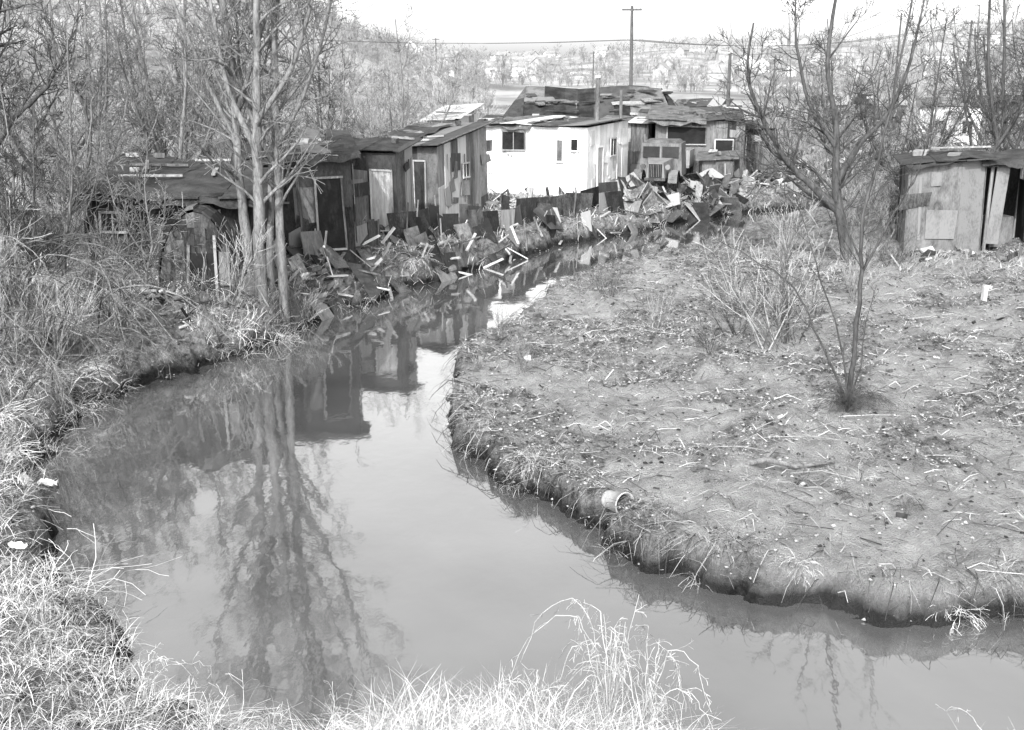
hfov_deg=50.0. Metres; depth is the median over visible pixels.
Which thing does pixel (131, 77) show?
bare tree
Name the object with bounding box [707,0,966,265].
bare tree
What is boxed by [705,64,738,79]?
distant house
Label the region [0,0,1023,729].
ground
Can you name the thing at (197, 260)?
fence
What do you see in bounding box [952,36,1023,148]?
bare tree
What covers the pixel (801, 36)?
distant house
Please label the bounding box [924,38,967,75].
distant house
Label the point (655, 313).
bare shrub
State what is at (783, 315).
bare shrub
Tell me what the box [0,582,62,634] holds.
dry weed
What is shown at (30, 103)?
bare tree
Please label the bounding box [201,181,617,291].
patchwork fence
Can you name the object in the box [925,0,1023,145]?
bare tree
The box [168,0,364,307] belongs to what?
bare tree
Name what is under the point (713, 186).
scrap lumber pile
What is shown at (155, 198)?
bare tree
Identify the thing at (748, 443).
clods and leaves
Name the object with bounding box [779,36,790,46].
distant house
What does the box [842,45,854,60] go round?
distant house
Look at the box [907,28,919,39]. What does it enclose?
distant house
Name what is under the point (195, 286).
bare shrub
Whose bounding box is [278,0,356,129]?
bare tree
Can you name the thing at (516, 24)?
sky
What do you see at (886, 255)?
field grass
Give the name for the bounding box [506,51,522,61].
distant house
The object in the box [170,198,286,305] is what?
bare shrub
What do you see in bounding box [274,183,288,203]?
window
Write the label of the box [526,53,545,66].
distant house
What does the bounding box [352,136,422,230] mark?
privy
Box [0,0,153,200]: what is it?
bare tree
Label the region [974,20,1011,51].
distant house
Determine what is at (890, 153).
bare tree
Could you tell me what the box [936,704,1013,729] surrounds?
dry weed
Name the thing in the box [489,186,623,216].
junk heap
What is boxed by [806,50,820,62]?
distant house
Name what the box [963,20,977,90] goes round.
utility pole
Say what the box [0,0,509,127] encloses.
distant woodland
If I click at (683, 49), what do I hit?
distant house
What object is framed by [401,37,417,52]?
distant house
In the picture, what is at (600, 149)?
side door
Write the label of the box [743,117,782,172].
shanty
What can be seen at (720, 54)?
distant house
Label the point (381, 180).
pale door
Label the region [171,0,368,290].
bare tree
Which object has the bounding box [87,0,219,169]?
bare tree
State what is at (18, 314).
bare shrub
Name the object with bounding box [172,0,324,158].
bare tree
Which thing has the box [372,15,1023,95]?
distant tree line
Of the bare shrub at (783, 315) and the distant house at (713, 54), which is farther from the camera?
the distant house at (713, 54)
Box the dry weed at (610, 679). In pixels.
[509,596,662,729]
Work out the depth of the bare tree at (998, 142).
34.75 m
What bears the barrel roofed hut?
on the ground at (922, 542)
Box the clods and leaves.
[446,237,1023,621]
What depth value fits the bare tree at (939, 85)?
56.64 m
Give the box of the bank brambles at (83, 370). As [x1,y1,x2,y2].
[0,228,316,665]
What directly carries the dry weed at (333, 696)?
on the ground at (922, 542)
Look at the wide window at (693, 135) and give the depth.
50.00 m
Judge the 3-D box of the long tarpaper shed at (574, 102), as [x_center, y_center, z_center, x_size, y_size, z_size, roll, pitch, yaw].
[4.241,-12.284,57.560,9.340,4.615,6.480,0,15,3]
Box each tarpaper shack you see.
[66,152,286,275]
[230,129,360,263]
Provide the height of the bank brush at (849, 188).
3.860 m
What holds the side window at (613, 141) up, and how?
in the whitewashed shack at (539, 153)
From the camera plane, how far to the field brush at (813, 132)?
58.07 m
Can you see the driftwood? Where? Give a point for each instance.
(767, 459)
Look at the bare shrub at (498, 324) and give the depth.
23.87 m
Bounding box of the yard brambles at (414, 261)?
[133,189,699,361]
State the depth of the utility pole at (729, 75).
55.10 m
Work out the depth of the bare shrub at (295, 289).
26.46 m
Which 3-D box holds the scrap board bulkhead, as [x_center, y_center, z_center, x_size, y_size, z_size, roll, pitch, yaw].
[-1.420,-3.785,34.010,2.844,2.353,22.107,9,17,29]
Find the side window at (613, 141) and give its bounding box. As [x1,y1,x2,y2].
[610,137,616,156]
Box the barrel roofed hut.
[158,202,239,296]
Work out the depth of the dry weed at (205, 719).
9.51 m
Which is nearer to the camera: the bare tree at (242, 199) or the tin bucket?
the tin bucket
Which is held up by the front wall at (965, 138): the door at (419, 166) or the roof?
the roof
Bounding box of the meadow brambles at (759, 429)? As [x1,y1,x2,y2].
[486,249,1023,520]
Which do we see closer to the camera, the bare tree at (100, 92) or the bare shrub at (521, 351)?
the bare shrub at (521, 351)
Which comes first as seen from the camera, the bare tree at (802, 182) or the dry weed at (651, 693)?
the dry weed at (651, 693)
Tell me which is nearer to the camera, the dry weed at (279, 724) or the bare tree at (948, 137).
the dry weed at (279, 724)
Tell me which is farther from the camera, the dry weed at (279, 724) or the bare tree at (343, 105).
the bare tree at (343, 105)
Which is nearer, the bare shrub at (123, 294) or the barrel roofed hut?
the bare shrub at (123, 294)
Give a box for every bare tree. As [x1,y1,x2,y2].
[0,0,96,252]
[0,0,101,213]
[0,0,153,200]
[0,0,197,228]
[0,6,32,130]
[0,68,58,274]
[0,98,67,281]
[1,0,167,171]
[28,8,160,276]
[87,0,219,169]
[93,0,249,156]
[94,129,197,295]
[104,0,220,154]
[135,0,264,163]
[139,0,312,273]
[159,0,269,158]
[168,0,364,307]
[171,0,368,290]
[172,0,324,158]
[172,0,374,326]
[211,6,306,129]
[261,33,402,138]
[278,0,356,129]
[344,1,482,137]
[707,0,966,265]
[752,12,850,156]
[768,131,831,209]
[798,45,899,173]
[803,18,893,149]
[834,3,1017,181]
[851,75,935,192]
[881,4,1000,146]
[882,116,941,199]
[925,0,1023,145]
[933,0,1023,151]
[937,0,1023,152]
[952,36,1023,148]
[959,22,1023,178]
[993,18,1023,143]
[993,21,1023,95]
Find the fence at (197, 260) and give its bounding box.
[187,235,218,296]
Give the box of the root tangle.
[783,380,913,422]
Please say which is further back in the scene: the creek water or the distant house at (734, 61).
the distant house at (734, 61)
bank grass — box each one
[0,561,688,729]
[240,657,985,729]
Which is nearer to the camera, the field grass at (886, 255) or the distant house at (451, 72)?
the field grass at (886, 255)
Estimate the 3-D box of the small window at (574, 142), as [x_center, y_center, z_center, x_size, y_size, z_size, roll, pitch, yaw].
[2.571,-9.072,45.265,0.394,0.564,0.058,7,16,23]
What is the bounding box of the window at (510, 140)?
[501,130,525,150]
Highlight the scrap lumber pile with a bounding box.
[616,168,749,222]
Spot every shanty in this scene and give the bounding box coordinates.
[603,112,655,175]
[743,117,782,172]
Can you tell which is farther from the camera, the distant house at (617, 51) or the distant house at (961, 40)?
the distant house at (617, 51)
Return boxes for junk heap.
[39,276,245,344]
[269,245,335,315]
[380,224,456,271]
[477,190,556,210]
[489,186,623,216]
[734,168,825,196]
[743,149,892,181]
[745,168,831,191]
[776,143,960,170]
[778,135,1020,162]
[890,244,1023,267]
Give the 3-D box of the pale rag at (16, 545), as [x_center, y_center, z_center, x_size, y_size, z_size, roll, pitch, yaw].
[-5.899,2.151,13.104,0.216,0.088,0.146,-5,16,-19]
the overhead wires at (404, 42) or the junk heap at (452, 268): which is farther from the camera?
the overhead wires at (404, 42)
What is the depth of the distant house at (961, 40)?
400.16 m
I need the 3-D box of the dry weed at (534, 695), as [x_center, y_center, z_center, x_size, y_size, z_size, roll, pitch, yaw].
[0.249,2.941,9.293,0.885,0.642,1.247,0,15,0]
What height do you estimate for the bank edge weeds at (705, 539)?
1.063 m
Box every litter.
[0,193,617,729]
[478,275,1022,532]
[504,395,1023,518]
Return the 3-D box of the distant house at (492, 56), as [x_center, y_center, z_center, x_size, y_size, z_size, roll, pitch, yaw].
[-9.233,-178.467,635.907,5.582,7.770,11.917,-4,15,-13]
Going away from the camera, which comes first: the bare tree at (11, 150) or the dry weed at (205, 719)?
the dry weed at (205, 719)
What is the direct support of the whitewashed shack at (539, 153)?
on the ground at (922, 542)
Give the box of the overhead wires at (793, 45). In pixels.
[633,21,976,45]
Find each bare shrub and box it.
[0,250,30,319]
[0,252,61,363]
[70,249,158,329]
[153,251,233,313]
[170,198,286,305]
[262,275,321,338]
[287,260,347,327]
[486,302,513,333]
[503,328,539,370]
[585,251,628,297]
[640,281,682,328]
[684,211,837,350]
[686,315,729,353]
[690,257,777,336]
[753,259,838,342]
[758,188,823,272]
[830,230,891,303]
[863,209,920,266]
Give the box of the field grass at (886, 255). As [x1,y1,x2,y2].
[689,136,1023,281]
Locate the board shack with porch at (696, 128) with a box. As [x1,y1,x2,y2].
[645,104,755,184]
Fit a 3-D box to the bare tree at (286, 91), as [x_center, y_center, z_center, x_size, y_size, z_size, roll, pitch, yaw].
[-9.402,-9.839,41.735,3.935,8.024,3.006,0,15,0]
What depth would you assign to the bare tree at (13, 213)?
22.12 m
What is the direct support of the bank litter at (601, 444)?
on the ground at (922, 542)
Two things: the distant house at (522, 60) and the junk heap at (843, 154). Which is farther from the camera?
the distant house at (522, 60)
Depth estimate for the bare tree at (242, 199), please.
24.29 m
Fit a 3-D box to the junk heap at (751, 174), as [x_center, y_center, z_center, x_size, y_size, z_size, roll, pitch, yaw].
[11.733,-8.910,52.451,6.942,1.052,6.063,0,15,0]
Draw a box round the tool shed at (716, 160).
[696,148,739,180]
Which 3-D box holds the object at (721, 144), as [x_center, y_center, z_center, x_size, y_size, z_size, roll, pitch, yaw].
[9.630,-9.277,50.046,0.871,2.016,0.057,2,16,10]
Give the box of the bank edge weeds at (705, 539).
[435,227,1023,629]
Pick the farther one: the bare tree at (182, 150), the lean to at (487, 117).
the lean to at (487, 117)
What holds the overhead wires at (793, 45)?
attached to the utility pole at (970, 23)
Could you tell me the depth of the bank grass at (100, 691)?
10.07 m
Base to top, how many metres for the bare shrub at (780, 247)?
2.450 m
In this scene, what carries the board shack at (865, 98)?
on the ground at (922, 542)
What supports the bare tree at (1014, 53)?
on the ground at (922, 542)
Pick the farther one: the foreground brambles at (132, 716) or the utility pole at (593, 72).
the utility pole at (593, 72)
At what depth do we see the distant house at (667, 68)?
423.12 m
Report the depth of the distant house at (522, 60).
552.32 m
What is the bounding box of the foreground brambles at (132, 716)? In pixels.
[0,593,619,729]
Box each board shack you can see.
[378,121,495,215]
[674,98,732,106]
[755,104,787,141]
[806,94,879,140]
[844,104,906,149]
[966,94,1023,141]
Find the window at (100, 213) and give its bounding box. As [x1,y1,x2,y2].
[98,211,126,233]
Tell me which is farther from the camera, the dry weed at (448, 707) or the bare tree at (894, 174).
the bare tree at (894, 174)
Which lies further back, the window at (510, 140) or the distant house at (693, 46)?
the distant house at (693, 46)
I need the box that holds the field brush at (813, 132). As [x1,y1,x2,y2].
[696,91,1023,178]
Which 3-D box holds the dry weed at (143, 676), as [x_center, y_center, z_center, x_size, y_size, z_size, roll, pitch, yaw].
[-3.347,2.847,10.215,0.976,0.647,0.578,-1,15,-4]
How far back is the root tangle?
18.17 m
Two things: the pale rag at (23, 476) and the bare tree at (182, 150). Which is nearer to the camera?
the pale rag at (23, 476)
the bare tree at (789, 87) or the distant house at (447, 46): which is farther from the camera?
the distant house at (447, 46)
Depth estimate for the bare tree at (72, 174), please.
24.40 m
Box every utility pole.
[592,52,593,87]
[622,6,641,84]
[726,53,731,104]
[888,14,901,149]
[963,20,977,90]
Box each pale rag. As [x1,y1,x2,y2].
[8,541,27,548]
[19,471,34,483]
[37,478,57,485]
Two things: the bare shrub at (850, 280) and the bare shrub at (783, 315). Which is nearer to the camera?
the bare shrub at (783, 315)
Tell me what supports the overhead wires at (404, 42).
attached to the utility pole
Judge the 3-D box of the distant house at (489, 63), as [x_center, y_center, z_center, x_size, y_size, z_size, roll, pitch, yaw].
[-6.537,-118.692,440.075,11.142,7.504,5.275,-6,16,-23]
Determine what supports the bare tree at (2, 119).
on the ground at (922, 542)
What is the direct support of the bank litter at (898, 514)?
on the ground at (922, 542)
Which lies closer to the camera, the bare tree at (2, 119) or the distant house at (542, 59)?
the bare tree at (2, 119)
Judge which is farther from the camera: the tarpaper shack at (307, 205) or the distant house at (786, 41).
the distant house at (786, 41)
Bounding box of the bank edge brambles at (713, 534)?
[427,238,1009,632]
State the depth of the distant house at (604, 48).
616.10 m
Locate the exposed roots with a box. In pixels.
[428,258,1014,628]
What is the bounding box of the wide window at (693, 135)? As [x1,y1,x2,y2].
[666,125,706,144]
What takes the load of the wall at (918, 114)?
on the ground at (922, 542)
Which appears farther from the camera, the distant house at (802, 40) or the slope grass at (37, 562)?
the distant house at (802, 40)
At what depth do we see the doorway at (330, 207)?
29.00 m
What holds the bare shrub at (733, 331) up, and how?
on the ground at (922, 542)
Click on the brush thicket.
(55, 201)
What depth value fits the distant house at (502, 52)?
604.48 m
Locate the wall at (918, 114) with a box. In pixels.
[915,107,920,143]
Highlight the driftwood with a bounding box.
[731,446,834,468]
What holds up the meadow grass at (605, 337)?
on the ground at (922, 542)
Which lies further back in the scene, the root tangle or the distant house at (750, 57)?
the distant house at (750, 57)
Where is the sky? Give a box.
[314,0,1023,58]
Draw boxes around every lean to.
[350,137,377,221]
[477,114,538,121]
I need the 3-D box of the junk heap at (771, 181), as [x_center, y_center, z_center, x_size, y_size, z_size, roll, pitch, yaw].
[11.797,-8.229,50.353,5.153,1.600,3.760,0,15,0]
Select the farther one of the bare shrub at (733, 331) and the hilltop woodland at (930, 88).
the hilltop woodland at (930, 88)
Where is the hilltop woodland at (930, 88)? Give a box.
[812,18,1023,105]
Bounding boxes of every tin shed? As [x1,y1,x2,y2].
[420,103,483,123]
[888,146,1023,253]
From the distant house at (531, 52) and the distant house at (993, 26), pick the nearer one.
the distant house at (993, 26)
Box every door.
[369,169,393,230]
[413,160,426,209]
[596,146,603,186]
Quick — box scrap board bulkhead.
[225,191,647,336]
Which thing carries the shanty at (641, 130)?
on the ground at (922, 542)
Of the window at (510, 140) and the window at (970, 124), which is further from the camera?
the window at (970, 124)
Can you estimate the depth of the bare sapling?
17.69 m
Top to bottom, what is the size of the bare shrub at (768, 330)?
2.910 m
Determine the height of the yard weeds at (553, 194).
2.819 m
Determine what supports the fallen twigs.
on the ground at (922, 542)
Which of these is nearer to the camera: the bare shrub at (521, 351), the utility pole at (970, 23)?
the bare shrub at (521, 351)
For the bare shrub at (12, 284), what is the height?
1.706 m
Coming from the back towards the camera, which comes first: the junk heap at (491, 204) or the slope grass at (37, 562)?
the junk heap at (491, 204)
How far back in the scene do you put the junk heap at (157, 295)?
23.72 m
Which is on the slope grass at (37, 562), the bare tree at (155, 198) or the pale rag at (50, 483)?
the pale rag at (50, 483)
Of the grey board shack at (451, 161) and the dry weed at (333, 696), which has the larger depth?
the grey board shack at (451, 161)
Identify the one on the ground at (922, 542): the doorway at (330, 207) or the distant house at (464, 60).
the distant house at (464, 60)
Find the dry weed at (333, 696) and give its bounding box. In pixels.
[324,680,350,729]
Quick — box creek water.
[25,210,1023,729]
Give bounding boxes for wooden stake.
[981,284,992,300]
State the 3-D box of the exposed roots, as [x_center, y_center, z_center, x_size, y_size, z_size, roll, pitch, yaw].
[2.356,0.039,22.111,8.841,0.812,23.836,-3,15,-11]
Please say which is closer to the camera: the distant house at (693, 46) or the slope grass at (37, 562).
the slope grass at (37, 562)
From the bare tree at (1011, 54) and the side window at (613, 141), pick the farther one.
the bare tree at (1011, 54)
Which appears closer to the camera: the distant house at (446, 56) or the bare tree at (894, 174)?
the bare tree at (894, 174)
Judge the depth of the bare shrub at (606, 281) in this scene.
27.49 m
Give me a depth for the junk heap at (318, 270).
27.79 m
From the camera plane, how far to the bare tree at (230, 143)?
34.20 m
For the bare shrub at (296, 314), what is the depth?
25.25 m
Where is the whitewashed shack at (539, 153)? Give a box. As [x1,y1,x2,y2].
[479,75,632,195]
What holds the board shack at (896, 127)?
on the ground at (922, 542)
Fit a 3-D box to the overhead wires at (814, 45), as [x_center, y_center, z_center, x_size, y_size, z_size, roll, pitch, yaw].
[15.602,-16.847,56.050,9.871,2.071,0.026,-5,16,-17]
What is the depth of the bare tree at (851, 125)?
50.62 m
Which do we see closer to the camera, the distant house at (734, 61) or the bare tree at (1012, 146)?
the bare tree at (1012, 146)
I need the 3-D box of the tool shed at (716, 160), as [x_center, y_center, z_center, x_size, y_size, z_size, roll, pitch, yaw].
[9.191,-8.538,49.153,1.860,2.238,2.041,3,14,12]
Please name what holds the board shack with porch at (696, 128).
on the ground at (922, 542)
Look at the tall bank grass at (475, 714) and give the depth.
9.35 m
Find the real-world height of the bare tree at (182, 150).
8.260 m
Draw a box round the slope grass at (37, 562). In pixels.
[0,237,298,683]
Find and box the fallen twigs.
[0,195,1023,646]
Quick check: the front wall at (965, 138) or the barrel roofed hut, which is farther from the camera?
the front wall at (965, 138)
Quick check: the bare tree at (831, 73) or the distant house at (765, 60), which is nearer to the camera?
the bare tree at (831, 73)
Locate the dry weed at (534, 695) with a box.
[491,663,588,729]
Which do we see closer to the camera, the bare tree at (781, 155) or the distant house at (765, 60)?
the bare tree at (781, 155)
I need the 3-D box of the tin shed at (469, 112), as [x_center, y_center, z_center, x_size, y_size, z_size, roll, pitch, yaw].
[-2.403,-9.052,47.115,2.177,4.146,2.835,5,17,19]
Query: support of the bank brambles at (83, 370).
on the ground at (922, 542)
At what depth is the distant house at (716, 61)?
439.97 m
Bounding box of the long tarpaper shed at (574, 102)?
[503,85,677,117]
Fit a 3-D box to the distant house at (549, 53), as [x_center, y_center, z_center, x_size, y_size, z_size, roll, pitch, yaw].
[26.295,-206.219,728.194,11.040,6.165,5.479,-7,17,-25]
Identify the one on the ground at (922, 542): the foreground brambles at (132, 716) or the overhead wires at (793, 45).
the foreground brambles at (132, 716)
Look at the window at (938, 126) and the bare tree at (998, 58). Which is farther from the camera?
the window at (938, 126)
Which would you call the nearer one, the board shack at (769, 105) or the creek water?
the creek water
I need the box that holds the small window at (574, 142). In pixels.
[570,138,578,151]
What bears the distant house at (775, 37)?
on the ground at (922, 542)
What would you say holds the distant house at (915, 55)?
on the ground at (922, 542)
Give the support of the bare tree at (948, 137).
on the ground at (922, 542)
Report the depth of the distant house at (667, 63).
489.19 m
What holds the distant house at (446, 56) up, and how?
on the ground at (922, 542)
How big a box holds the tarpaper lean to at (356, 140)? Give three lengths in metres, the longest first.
3.356 x 3.336 x 3.319 m
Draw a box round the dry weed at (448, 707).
[415,686,464,728]
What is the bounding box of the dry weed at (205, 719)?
[196,689,230,729]
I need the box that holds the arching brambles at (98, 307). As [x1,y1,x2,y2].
[0,219,234,426]
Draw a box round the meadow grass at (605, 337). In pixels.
[459,248,1023,560]
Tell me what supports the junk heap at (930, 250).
on the ground at (922, 542)
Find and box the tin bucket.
[601,490,633,511]
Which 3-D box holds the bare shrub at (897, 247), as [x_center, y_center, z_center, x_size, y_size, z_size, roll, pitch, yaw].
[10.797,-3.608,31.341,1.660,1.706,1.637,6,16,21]
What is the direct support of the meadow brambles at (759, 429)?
on the ground at (922, 542)
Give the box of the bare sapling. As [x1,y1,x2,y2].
[715,0,965,397]
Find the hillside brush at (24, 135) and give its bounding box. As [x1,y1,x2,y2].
[0,75,417,201]
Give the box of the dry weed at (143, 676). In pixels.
[107,642,211,700]
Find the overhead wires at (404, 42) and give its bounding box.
[19,7,625,43]
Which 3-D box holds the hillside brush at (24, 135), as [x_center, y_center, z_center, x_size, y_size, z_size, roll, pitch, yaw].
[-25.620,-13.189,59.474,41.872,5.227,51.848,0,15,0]
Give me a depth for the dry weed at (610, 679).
9.51 m
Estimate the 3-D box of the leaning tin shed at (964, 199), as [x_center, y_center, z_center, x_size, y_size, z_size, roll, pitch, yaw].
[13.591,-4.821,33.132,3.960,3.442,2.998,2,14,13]
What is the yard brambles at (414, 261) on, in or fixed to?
on the ground at (922, 542)
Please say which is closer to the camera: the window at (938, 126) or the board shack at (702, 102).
the window at (938, 126)
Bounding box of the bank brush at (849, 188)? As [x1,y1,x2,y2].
[810,127,1023,239]
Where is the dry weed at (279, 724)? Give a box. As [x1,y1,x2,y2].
[226,701,290,729]
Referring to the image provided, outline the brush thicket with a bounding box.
[0,142,161,372]
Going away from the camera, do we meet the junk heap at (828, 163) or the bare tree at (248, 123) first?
the bare tree at (248, 123)
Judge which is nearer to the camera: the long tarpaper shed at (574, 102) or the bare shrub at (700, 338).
the bare shrub at (700, 338)
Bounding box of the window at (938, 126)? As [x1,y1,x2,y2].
[935,120,945,133]
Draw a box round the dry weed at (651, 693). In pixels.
[565,624,720,729]
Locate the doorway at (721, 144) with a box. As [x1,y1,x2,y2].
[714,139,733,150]
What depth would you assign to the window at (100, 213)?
25.30 m
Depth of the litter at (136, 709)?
12.32 m
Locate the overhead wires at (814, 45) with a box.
[732,18,894,55]
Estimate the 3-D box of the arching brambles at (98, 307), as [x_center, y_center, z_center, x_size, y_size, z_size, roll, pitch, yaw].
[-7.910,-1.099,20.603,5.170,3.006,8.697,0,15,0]
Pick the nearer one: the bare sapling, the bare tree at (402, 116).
the bare sapling
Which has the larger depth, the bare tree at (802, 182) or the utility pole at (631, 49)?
the utility pole at (631, 49)
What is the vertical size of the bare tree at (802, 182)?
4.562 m
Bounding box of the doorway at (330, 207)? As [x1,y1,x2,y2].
[313,176,347,250]
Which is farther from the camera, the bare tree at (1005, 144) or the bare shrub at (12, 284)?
the bare tree at (1005, 144)
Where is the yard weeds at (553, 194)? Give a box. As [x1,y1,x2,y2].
[0,162,809,338]
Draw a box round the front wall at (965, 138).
[918,107,982,148]
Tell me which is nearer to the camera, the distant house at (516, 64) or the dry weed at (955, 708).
the dry weed at (955, 708)
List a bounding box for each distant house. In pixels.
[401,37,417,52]
[429,59,461,76]
[433,44,452,50]
[438,49,464,58]
[446,57,467,67]
[480,59,510,76]
[490,50,498,60]
[494,50,509,59]
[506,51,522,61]
[508,55,525,61]
[509,60,527,75]
[522,49,538,56]
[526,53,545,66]
[530,55,558,73]
[543,49,560,56]
[594,45,608,56]
[606,47,621,57]
[652,60,671,77]
[665,57,673,69]
[675,44,688,55]
[684,38,698,48]
[700,58,723,72]
[704,44,724,58]
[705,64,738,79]
[716,48,733,61]
[723,57,745,74]
[729,41,751,55]
[740,51,761,67]
[754,54,771,72]
[763,35,779,45]
[776,61,796,76]
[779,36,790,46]
[797,33,807,44]
[799,35,810,45]
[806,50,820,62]
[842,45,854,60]
[889,49,925,83]
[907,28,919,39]
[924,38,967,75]
[957,31,973,49]
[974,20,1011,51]
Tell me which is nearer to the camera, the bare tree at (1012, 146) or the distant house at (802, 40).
the bare tree at (1012, 146)
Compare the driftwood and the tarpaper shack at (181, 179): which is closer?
the driftwood
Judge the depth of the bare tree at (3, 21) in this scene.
34.91 m
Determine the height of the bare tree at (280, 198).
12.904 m
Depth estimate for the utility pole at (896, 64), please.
57.65 m
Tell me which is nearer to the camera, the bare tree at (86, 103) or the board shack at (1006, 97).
the bare tree at (86, 103)
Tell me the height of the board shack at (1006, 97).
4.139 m
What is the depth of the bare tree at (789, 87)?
57.35 m
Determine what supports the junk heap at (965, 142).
on the ground at (922, 542)
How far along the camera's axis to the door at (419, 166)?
37.67 m
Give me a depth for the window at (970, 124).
72.42 m
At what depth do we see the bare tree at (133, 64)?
34.73 m
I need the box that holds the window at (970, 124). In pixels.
[961,120,972,134]
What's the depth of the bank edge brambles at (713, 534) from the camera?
13.44 m
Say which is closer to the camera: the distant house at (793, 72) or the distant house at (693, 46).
the distant house at (793, 72)

